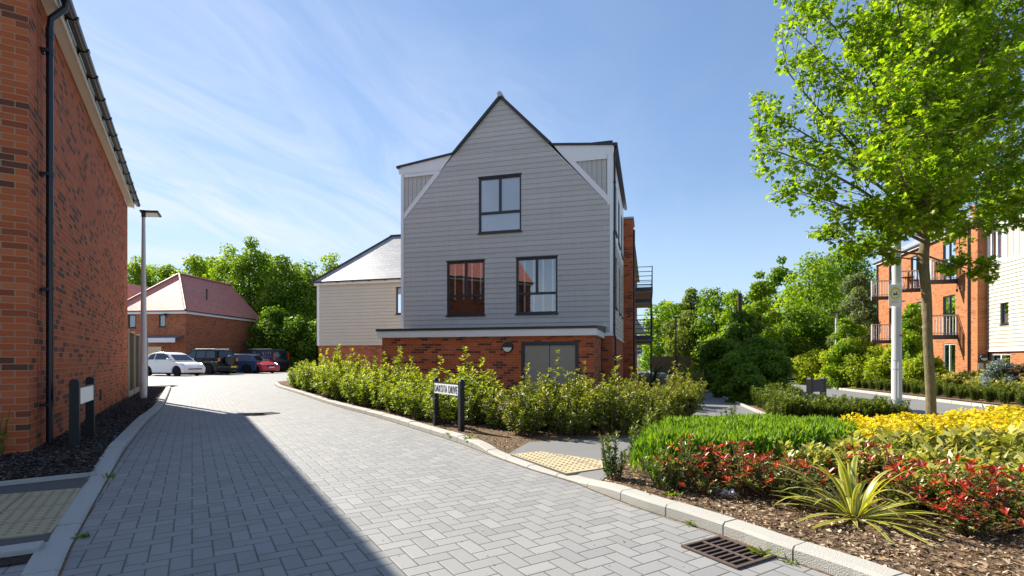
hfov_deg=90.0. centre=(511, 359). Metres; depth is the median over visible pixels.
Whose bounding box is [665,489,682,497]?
weed
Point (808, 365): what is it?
hornbeam bush
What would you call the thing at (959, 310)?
apartment building
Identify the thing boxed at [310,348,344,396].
hedge shrub
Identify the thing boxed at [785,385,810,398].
yew plant
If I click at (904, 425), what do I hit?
golden shrub
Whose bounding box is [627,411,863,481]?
hedge
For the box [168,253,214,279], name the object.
tree
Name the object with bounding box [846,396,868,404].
yew plant
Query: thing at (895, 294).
watch sign
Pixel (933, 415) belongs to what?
golden shrub
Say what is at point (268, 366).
parked car
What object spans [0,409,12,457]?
garden plant
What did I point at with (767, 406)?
yew plant
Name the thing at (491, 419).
hedge shrub
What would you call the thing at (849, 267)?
tree
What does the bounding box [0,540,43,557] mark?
edging kerb
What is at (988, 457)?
cream shrub
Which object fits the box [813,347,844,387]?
hornbeam bush
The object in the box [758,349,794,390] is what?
bushy shrub
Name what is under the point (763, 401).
yew plant
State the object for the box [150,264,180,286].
tree
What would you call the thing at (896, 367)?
lamp post
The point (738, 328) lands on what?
bushy tree
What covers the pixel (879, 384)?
yew plant
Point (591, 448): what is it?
footpath
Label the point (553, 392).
hedge shrub
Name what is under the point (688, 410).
hedge shrub
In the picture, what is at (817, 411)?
yew plant
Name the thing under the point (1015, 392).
yew plant
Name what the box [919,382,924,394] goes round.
yew plant
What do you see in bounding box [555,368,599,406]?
hedge shrub
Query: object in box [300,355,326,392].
hedge shrub
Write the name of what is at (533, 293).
window
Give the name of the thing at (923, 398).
kerb
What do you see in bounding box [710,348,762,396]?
bushy shrub
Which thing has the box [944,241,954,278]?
window
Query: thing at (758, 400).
yew plant
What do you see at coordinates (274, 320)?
bushy tree
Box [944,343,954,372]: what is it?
window
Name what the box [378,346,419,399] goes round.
hedge shrub
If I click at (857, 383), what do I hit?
yew plant
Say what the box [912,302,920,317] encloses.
window
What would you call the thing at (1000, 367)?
shrub
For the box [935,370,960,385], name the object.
cream shrub
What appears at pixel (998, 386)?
yew plant
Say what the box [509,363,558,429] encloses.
hedge shrub
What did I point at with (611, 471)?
euonymus plant
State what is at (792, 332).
tree
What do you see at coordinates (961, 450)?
striped plant
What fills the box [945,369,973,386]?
cream shrub
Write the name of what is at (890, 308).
window
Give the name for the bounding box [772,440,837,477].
cream shrub
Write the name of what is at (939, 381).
yew plant
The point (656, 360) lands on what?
timber fence
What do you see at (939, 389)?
yew plant
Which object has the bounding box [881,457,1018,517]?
red shrub
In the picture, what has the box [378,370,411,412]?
hedge shrub
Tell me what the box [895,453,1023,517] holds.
red shrub
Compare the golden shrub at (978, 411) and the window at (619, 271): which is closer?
the golden shrub at (978, 411)
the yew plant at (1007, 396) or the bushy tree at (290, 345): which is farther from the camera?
the bushy tree at (290, 345)
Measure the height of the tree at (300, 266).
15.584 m
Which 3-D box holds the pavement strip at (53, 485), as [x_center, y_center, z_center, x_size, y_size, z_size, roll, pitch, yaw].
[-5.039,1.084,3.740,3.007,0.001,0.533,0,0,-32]
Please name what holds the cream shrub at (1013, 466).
on the planting bed at (928, 547)
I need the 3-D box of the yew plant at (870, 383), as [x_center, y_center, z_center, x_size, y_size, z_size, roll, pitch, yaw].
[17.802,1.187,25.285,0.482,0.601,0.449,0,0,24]
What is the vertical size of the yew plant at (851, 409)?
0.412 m
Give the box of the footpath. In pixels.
[509,371,758,480]
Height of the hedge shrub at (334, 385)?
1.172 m
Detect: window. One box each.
[128,315,135,327]
[158,315,165,327]
[395,287,400,314]
[446,260,485,316]
[477,174,521,234]
[515,256,557,314]
[618,204,620,249]
[619,271,621,315]
[621,219,623,259]
[890,265,891,284]
[890,308,891,339]
[911,255,918,287]
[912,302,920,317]
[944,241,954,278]
[944,294,954,334]
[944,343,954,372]
[991,229,1002,260]
[992,353,1010,364]
[999,303,1008,324]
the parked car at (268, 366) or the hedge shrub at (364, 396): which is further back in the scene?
the parked car at (268, 366)
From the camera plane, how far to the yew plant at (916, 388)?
21.88 m
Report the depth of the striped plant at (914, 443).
4.41 m
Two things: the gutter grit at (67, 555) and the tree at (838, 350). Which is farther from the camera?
the tree at (838, 350)
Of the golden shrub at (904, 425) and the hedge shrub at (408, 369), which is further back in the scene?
the hedge shrub at (408, 369)
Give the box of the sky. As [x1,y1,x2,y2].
[72,0,1023,360]
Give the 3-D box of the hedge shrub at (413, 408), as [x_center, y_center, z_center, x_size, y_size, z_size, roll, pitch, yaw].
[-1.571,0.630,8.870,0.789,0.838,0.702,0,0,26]
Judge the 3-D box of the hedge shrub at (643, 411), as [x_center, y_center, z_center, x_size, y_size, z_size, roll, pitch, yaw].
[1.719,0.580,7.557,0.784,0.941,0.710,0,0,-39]
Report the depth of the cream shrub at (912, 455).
3.99 m
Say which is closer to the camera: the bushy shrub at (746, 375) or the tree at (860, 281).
the bushy shrub at (746, 375)
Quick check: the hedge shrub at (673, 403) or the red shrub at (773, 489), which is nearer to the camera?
the red shrub at (773, 489)
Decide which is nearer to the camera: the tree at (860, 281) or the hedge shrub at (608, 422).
the hedge shrub at (608, 422)
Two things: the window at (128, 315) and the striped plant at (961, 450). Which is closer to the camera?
the striped plant at (961, 450)
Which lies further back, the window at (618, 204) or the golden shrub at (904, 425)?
the window at (618, 204)
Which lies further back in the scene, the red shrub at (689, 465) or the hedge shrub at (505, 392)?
the hedge shrub at (505, 392)
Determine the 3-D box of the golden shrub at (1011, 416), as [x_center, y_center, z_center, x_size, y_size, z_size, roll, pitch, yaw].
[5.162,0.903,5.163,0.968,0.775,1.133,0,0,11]
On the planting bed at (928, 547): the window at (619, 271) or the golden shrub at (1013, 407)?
the golden shrub at (1013, 407)
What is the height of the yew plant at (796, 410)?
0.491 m
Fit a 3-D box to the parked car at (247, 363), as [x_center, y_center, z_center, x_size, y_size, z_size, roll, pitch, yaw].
[-21.974,0.341,40.602,4.170,1.518,2.080,0,0,-5]
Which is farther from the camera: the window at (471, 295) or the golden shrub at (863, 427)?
the window at (471, 295)
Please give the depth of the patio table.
28.82 m
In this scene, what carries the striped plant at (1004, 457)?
on the planting bed at (928, 547)
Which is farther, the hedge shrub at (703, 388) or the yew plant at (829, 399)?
the hedge shrub at (703, 388)
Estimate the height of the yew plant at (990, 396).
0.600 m
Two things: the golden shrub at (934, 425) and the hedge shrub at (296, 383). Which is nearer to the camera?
the golden shrub at (934, 425)
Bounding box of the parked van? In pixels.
[240,349,288,371]
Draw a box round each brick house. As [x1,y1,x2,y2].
[0,0,140,454]
[128,273,259,353]
[128,283,149,298]
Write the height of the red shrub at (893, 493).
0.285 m
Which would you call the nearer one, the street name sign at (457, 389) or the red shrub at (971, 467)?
the red shrub at (971, 467)
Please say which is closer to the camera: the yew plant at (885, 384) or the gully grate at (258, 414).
the gully grate at (258, 414)
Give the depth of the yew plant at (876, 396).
8.38 m
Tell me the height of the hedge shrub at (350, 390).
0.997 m
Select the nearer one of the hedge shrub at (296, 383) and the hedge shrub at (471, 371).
the hedge shrub at (471, 371)
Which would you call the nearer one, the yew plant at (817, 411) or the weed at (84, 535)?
the weed at (84, 535)
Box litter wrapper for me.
[717,487,735,494]
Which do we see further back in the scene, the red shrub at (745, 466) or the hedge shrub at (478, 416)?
the hedge shrub at (478, 416)
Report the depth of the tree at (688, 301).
65.52 m
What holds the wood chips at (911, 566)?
on the planting bed at (928, 547)
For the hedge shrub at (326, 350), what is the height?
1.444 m
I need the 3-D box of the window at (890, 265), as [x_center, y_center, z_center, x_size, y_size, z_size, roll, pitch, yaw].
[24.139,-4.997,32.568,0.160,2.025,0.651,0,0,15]
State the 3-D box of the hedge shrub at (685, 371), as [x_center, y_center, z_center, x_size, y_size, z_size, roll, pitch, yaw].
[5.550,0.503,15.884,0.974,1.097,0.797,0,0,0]
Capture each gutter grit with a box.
[58,389,170,575]
[274,384,834,575]
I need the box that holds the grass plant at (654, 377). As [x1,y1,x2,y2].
[623,356,671,385]
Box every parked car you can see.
[148,352,204,375]
[187,349,238,374]
[214,354,263,373]
[231,357,279,372]
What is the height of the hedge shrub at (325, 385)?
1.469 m
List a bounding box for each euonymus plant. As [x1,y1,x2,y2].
[598,430,628,479]
[627,407,656,456]
[638,447,690,491]
[720,404,737,416]
[765,403,783,416]
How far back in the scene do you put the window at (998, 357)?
23.15 m
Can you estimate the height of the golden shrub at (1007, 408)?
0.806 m
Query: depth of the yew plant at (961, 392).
19.18 m
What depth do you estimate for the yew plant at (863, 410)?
7.81 m
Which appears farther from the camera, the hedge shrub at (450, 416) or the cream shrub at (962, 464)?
the hedge shrub at (450, 416)
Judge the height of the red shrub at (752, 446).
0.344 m
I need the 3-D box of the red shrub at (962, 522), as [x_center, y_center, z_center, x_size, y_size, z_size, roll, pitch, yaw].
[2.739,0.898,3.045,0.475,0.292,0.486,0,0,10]
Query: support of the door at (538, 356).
in the apartment building at (518, 251)
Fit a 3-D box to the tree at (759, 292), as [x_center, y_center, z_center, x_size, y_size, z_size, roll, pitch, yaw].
[17.285,-2.249,35.990,3.333,8.111,3.589,0,0,0]
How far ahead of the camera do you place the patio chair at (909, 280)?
28.75 m
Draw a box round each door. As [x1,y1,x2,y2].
[140,362,142,381]
[525,345,549,394]
[550,345,574,394]
[898,362,901,397]
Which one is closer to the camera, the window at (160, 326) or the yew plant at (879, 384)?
the yew plant at (879, 384)
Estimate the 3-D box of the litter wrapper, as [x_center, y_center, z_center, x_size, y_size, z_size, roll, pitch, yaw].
[1.650,1.017,3.953,0.150,0.025,0.084,0,20,25]
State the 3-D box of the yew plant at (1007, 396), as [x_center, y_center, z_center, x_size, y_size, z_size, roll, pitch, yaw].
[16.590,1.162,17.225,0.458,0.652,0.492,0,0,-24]
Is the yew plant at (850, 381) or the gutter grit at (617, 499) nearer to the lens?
the gutter grit at (617, 499)
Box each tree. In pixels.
[128,255,156,286]
[133,263,165,285]
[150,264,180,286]
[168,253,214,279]
[198,255,242,294]
[201,242,255,305]
[221,235,279,318]
[243,305,304,369]
[246,250,287,314]
[252,254,307,346]
[268,314,318,371]
[274,261,318,351]
[286,259,310,300]
[297,318,318,366]
[313,251,341,304]
[637,299,684,369]
[658,310,704,372]
[677,287,714,331]
[687,286,732,359]
[704,288,752,343]
[723,309,765,350]
[742,269,786,350]
[747,0,1023,416]
[762,255,802,330]
[764,248,862,373]
[769,303,834,373]
[817,243,875,340]
[821,317,872,388]
[825,271,875,349]
[865,258,877,336]
[902,303,922,366]
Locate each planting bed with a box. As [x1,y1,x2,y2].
[0,385,174,480]
[278,376,689,453]
[603,372,1023,575]
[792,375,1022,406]
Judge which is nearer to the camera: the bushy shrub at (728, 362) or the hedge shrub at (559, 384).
the hedge shrub at (559, 384)
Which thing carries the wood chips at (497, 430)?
on the planting bed at (503, 438)
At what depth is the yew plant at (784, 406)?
8.05 m
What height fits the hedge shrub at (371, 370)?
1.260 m
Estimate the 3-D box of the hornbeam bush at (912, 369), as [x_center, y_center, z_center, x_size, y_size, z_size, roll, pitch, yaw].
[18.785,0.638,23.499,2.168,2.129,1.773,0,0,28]
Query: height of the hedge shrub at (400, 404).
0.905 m
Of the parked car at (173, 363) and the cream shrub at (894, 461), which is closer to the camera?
the cream shrub at (894, 461)
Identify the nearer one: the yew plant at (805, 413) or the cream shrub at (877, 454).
the cream shrub at (877, 454)
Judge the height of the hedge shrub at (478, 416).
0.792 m
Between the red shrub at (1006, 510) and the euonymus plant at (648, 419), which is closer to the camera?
the red shrub at (1006, 510)
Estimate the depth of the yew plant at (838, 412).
7.90 m
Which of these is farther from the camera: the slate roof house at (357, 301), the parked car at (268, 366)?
the parked car at (268, 366)
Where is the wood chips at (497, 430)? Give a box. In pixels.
[278,382,625,449]
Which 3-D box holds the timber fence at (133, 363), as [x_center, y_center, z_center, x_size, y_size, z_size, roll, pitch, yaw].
[-12.924,0.165,17.705,0.110,2.070,7.430,0,0,-32]
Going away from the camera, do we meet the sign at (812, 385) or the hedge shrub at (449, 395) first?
the hedge shrub at (449, 395)
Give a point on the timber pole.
(739, 301)
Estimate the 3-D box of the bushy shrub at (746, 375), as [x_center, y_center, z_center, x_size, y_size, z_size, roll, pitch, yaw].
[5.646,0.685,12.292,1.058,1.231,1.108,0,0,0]
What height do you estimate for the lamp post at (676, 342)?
3.929 m
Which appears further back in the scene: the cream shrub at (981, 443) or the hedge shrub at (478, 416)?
the hedge shrub at (478, 416)
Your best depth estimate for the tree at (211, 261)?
73.07 m
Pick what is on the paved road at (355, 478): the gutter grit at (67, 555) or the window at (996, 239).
the gutter grit at (67, 555)
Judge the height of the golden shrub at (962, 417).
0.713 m
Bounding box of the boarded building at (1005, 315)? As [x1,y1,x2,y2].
[984,216,1023,364]
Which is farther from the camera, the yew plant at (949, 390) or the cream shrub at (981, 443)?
the yew plant at (949, 390)
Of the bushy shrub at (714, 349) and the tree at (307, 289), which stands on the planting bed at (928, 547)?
the bushy shrub at (714, 349)
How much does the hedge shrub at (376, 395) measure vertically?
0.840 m
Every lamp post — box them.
[139,210,161,398]
[673,317,680,373]
[828,312,839,343]
[878,97,902,413]
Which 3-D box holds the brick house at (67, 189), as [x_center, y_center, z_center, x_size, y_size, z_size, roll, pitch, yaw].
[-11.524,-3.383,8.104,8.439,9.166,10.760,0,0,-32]
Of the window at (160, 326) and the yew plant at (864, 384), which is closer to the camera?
the yew plant at (864, 384)
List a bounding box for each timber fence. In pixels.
[127,329,147,397]
[652,356,698,372]
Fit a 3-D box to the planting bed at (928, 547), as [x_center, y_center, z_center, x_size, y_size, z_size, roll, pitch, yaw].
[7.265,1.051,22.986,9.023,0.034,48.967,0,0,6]
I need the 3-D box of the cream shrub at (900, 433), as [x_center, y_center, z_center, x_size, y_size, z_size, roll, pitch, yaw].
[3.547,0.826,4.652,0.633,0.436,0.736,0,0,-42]
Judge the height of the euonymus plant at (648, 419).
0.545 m
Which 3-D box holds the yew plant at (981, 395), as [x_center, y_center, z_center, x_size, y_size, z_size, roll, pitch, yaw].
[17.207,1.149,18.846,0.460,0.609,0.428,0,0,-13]
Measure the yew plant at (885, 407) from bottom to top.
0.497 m
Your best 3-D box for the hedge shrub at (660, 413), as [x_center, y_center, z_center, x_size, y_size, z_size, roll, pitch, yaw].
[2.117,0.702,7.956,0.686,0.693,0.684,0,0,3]
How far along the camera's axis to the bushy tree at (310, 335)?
47.58 m
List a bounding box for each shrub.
[285,364,295,387]
[286,362,306,387]
[294,364,307,388]
[295,349,327,391]
[296,359,308,389]
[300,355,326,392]
[308,366,332,393]
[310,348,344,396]
[311,358,333,394]
[313,348,341,370]
[318,344,357,398]
[325,355,361,400]
[326,347,354,368]
[335,348,369,373]
[338,367,366,401]
[342,354,366,375]
[342,362,377,404]
[348,356,383,406]
[351,354,380,381]
[361,351,395,380]
[369,369,398,409]
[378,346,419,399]
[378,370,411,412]
[387,367,426,415]
[392,355,432,393]
[400,372,439,419]
[408,355,451,402]
[421,377,457,423]
[439,346,493,405]
[439,369,467,419]
[454,356,506,422]
[456,376,498,424]
[481,382,518,428]
[494,367,555,435]
[500,376,530,418]
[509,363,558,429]
[534,349,584,425]
[542,371,596,435]
[546,383,580,429]
[552,372,586,407]
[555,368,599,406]
[568,361,606,403]
[574,382,613,427]
[580,355,644,434]
[597,374,626,421]
[604,367,658,429]
[604,369,629,395]
[616,366,658,406]
[628,370,668,397]
[634,382,671,425]
[644,379,685,417]
[652,371,691,415]
[652,433,709,489]
[663,361,695,391]
[663,372,698,417]
[666,367,705,416]
[669,463,738,495]
[673,355,704,391]
[674,363,707,404]
[679,358,704,387]
[689,351,701,372]
[695,439,795,494]
[698,337,743,390]
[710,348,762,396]
[721,362,766,403]
[723,452,834,501]
[730,441,797,479]
[742,334,789,380]
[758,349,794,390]
[767,455,859,491]
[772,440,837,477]
[805,437,866,473]
[811,433,884,450]
[811,449,883,487]
[837,441,942,494]
[838,412,925,433]
[838,441,912,487]
[842,420,885,440]
[844,429,916,454]
[859,420,943,439]
[865,426,952,452]
[865,467,948,511]
[866,444,945,470]
[872,458,942,496]
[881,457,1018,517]
[883,443,998,465]
[888,412,945,424]
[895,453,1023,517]
[896,453,980,489]
[902,412,978,423]
[903,420,1003,452]
[906,468,964,511]
[911,420,961,444]
[917,485,1023,537]
[920,457,1012,476]
[922,420,993,435]
[923,427,1023,463]
[927,411,991,424]
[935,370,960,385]
[937,443,1023,481]
[938,417,1022,435]
[940,471,1023,533]
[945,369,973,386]
[945,405,1009,419]
[951,455,1023,485]
[954,421,1023,463]
[958,375,996,385]
[961,370,982,377]
[966,411,1023,430]
[968,404,1023,413]
[976,460,1023,504]
[979,358,1022,388]
[985,405,1023,412]
[987,378,1008,387]
[1006,364,1023,386]
[1007,376,1023,389]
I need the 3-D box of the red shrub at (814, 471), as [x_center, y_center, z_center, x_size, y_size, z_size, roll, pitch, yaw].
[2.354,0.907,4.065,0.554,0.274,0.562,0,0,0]
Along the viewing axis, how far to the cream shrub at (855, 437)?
4.62 m
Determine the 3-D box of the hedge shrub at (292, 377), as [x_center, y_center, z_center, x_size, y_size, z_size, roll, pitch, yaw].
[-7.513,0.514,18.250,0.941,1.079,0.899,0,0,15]
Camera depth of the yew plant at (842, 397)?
8.38 m
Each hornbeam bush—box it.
[790,347,823,383]
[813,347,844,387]
[837,343,890,390]
[862,346,905,391]
[902,350,946,396]
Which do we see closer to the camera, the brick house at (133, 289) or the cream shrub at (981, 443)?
the cream shrub at (981, 443)
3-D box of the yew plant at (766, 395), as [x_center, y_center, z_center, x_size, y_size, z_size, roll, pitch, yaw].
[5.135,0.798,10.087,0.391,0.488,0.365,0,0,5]
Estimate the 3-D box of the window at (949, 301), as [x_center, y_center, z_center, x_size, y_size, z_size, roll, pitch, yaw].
[22.451,-2.240,26.279,0.160,2.075,1.176,0,0,15]
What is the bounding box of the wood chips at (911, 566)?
[600,450,1023,575]
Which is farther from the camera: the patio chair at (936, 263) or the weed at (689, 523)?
the patio chair at (936, 263)
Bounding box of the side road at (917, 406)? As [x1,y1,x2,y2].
[790,381,985,416]
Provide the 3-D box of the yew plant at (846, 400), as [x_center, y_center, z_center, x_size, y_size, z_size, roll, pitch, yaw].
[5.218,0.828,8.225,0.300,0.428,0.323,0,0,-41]
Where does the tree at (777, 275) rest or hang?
on the lawn
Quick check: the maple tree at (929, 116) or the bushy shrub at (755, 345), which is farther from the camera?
the bushy shrub at (755, 345)
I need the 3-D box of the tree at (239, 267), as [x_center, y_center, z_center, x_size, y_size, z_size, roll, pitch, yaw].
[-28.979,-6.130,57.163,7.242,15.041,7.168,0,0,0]
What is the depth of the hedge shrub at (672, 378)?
10.68 m
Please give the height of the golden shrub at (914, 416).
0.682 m
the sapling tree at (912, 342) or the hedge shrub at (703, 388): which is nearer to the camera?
the hedge shrub at (703, 388)
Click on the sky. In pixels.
(287, 125)
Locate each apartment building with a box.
[376,91,652,394]
[871,198,1018,373]
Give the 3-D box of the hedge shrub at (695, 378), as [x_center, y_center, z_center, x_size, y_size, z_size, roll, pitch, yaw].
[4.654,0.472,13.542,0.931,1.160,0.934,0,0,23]
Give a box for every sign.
[69,377,94,446]
[433,378,464,431]
[637,347,641,372]
[806,377,826,399]
[889,284,905,305]
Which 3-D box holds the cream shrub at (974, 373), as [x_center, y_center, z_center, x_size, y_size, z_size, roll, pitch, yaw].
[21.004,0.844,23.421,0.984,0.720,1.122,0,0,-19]
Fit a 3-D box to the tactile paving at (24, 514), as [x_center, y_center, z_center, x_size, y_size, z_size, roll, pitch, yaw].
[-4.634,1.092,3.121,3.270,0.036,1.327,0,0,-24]
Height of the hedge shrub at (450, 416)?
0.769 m
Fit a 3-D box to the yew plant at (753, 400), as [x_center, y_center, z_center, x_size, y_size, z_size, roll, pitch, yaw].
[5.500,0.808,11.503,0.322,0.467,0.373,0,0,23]
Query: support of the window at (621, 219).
in the apartment building at (518, 251)
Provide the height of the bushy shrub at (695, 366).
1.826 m
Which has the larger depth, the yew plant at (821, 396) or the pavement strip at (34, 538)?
the yew plant at (821, 396)
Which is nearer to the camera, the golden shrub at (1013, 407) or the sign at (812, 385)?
the golden shrub at (1013, 407)
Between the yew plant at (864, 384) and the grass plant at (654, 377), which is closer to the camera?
the grass plant at (654, 377)
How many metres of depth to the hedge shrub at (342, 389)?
12.31 m
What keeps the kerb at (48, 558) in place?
on the paved road at (355, 478)
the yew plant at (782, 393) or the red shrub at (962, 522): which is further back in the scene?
the yew plant at (782, 393)
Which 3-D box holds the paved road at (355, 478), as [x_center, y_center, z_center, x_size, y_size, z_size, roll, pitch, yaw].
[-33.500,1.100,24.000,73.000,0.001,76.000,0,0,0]
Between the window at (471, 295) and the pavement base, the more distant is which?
the window at (471, 295)
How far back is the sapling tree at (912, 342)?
23.77 m
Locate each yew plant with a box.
[749,385,762,405]
[753,386,769,407]
[759,389,773,409]
[762,388,780,406]
[764,397,779,412]
[769,382,789,392]
[770,394,796,417]
[771,391,793,398]
[780,395,804,416]
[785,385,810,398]
[795,396,813,416]
[805,399,826,416]
[807,392,826,401]
[814,397,832,407]
[816,397,839,417]
[829,403,848,418]
[831,394,848,402]
[831,398,848,408]
[840,400,860,419]
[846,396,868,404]
[847,377,855,386]
[848,398,876,420]
[851,397,872,409]
[853,376,862,387]
[860,379,867,388]
[865,404,882,419]
[867,378,876,389]
[872,396,899,416]
[873,394,890,403]
[874,379,883,389]
[882,379,890,390]
[889,399,912,417]
[902,379,911,392]
[909,380,921,393]
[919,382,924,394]
[935,379,942,396]
[936,379,947,394]
[942,383,955,397]
[955,384,967,398]
[960,383,974,397]
[968,385,981,400]
[973,382,983,398]
[982,385,997,401]
[985,382,1003,400]
[994,384,1014,403]
[1003,387,1016,401]
[1014,389,1023,405]
[1016,385,1023,394]
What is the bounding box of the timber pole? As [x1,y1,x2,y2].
[737,293,741,311]
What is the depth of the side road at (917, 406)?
20.06 m
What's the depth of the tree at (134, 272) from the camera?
63.32 m
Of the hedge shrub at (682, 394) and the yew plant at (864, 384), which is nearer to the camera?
the hedge shrub at (682, 394)
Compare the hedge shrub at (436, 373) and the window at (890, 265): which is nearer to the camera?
the hedge shrub at (436, 373)
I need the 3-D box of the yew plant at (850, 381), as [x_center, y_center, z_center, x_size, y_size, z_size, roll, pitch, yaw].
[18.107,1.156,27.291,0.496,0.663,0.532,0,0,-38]
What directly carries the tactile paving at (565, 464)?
on the footpath
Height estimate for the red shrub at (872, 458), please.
0.403 m
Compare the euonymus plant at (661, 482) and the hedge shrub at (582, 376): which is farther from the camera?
the hedge shrub at (582, 376)
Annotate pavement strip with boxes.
[0,477,88,493]
[0,533,51,545]
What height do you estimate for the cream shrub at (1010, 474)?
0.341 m
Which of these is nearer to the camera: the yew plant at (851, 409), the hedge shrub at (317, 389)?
the yew plant at (851, 409)
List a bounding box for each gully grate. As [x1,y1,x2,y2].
[243,412,278,415]
[681,535,776,569]
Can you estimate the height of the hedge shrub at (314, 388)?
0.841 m
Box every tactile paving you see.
[0,488,80,539]
[511,451,602,474]
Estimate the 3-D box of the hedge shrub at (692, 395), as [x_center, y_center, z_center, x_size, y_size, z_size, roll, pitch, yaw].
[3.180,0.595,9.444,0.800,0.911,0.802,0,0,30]
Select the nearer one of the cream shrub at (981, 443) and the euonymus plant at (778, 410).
the cream shrub at (981, 443)
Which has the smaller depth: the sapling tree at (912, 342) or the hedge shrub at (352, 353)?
the hedge shrub at (352, 353)
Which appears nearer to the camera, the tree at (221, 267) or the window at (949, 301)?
the window at (949, 301)
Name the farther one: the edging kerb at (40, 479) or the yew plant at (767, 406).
the yew plant at (767, 406)
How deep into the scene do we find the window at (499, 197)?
17.47 m
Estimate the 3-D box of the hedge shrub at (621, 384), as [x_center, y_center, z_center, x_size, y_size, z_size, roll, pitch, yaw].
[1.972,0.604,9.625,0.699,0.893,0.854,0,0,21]
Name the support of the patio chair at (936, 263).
on the apartment building at (959, 310)
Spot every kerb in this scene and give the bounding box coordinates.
[0,471,95,485]
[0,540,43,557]
[20,386,170,575]
[274,382,910,575]
[828,387,1007,407]
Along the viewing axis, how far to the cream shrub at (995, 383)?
19.26 m
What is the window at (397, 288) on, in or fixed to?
in the slate roof house at (357, 301)
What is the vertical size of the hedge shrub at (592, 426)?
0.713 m
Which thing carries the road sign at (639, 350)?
on the footpath
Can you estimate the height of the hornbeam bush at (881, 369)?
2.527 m
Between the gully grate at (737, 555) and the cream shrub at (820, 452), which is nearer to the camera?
the gully grate at (737, 555)
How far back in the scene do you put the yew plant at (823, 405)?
7.92 m
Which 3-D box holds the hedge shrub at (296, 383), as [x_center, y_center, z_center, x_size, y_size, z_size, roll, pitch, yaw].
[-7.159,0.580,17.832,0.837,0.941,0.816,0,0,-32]
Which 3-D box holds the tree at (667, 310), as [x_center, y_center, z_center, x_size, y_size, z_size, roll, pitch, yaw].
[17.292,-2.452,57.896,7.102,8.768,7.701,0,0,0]
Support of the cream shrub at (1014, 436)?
on the planting bed at (928, 547)
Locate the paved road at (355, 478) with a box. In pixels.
[0,371,830,575]
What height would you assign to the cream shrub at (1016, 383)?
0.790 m
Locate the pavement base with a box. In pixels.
[0,539,32,565]
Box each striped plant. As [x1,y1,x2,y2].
[766,446,975,550]
[886,434,921,457]
[922,440,966,456]
[947,449,1022,469]
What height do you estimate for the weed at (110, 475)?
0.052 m
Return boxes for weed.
[71,531,90,538]
[101,472,115,477]
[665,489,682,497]
[684,519,693,525]
[747,546,780,556]
[780,557,799,566]
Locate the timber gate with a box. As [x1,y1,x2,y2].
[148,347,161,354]
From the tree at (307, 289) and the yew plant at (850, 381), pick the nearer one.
the yew plant at (850, 381)
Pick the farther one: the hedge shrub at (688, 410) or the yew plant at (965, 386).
the yew plant at (965, 386)
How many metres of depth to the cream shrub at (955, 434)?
4.51 m
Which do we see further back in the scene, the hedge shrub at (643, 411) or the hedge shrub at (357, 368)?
the hedge shrub at (357, 368)
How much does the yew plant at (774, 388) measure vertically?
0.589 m
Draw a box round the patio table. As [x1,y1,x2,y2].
[902,276,914,287]
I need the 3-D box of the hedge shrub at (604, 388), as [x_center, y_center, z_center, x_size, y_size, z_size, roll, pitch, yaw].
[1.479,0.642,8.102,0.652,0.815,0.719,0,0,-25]
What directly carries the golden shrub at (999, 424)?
on the planting bed at (928, 547)
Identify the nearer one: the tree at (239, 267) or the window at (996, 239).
the window at (996, 239)
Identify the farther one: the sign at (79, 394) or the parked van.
the parked van
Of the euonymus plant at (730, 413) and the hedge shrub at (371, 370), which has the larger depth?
the hedge shrub at (371, 370)
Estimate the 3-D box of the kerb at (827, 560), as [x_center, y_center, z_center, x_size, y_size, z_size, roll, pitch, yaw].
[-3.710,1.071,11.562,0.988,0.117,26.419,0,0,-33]
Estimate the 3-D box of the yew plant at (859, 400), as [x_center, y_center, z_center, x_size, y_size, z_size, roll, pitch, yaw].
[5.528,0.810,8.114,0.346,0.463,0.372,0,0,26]
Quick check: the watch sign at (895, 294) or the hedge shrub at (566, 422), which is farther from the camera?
the watch sign at (895, 294)
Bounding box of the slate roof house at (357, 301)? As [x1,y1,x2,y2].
[311,234,400,370]
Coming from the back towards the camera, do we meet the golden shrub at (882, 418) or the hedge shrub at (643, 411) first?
the hedge shrub at (643, 411)
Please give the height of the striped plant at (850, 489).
0.432 m
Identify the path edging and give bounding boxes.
[634,389,764,443]
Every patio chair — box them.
[907,272,918,287]
[934,261,951,279]
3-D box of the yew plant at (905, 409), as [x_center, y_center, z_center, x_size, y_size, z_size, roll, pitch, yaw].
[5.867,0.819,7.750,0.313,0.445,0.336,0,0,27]
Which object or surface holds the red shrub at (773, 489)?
on the planting bed at (928, 547)
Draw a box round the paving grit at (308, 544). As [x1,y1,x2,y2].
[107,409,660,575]
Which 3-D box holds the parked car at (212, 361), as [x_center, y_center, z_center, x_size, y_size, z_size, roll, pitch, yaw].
[-22.600,0.164,37.673,4.659,1.872,2.142,0,0,15]
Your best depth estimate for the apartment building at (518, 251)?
17.22 m

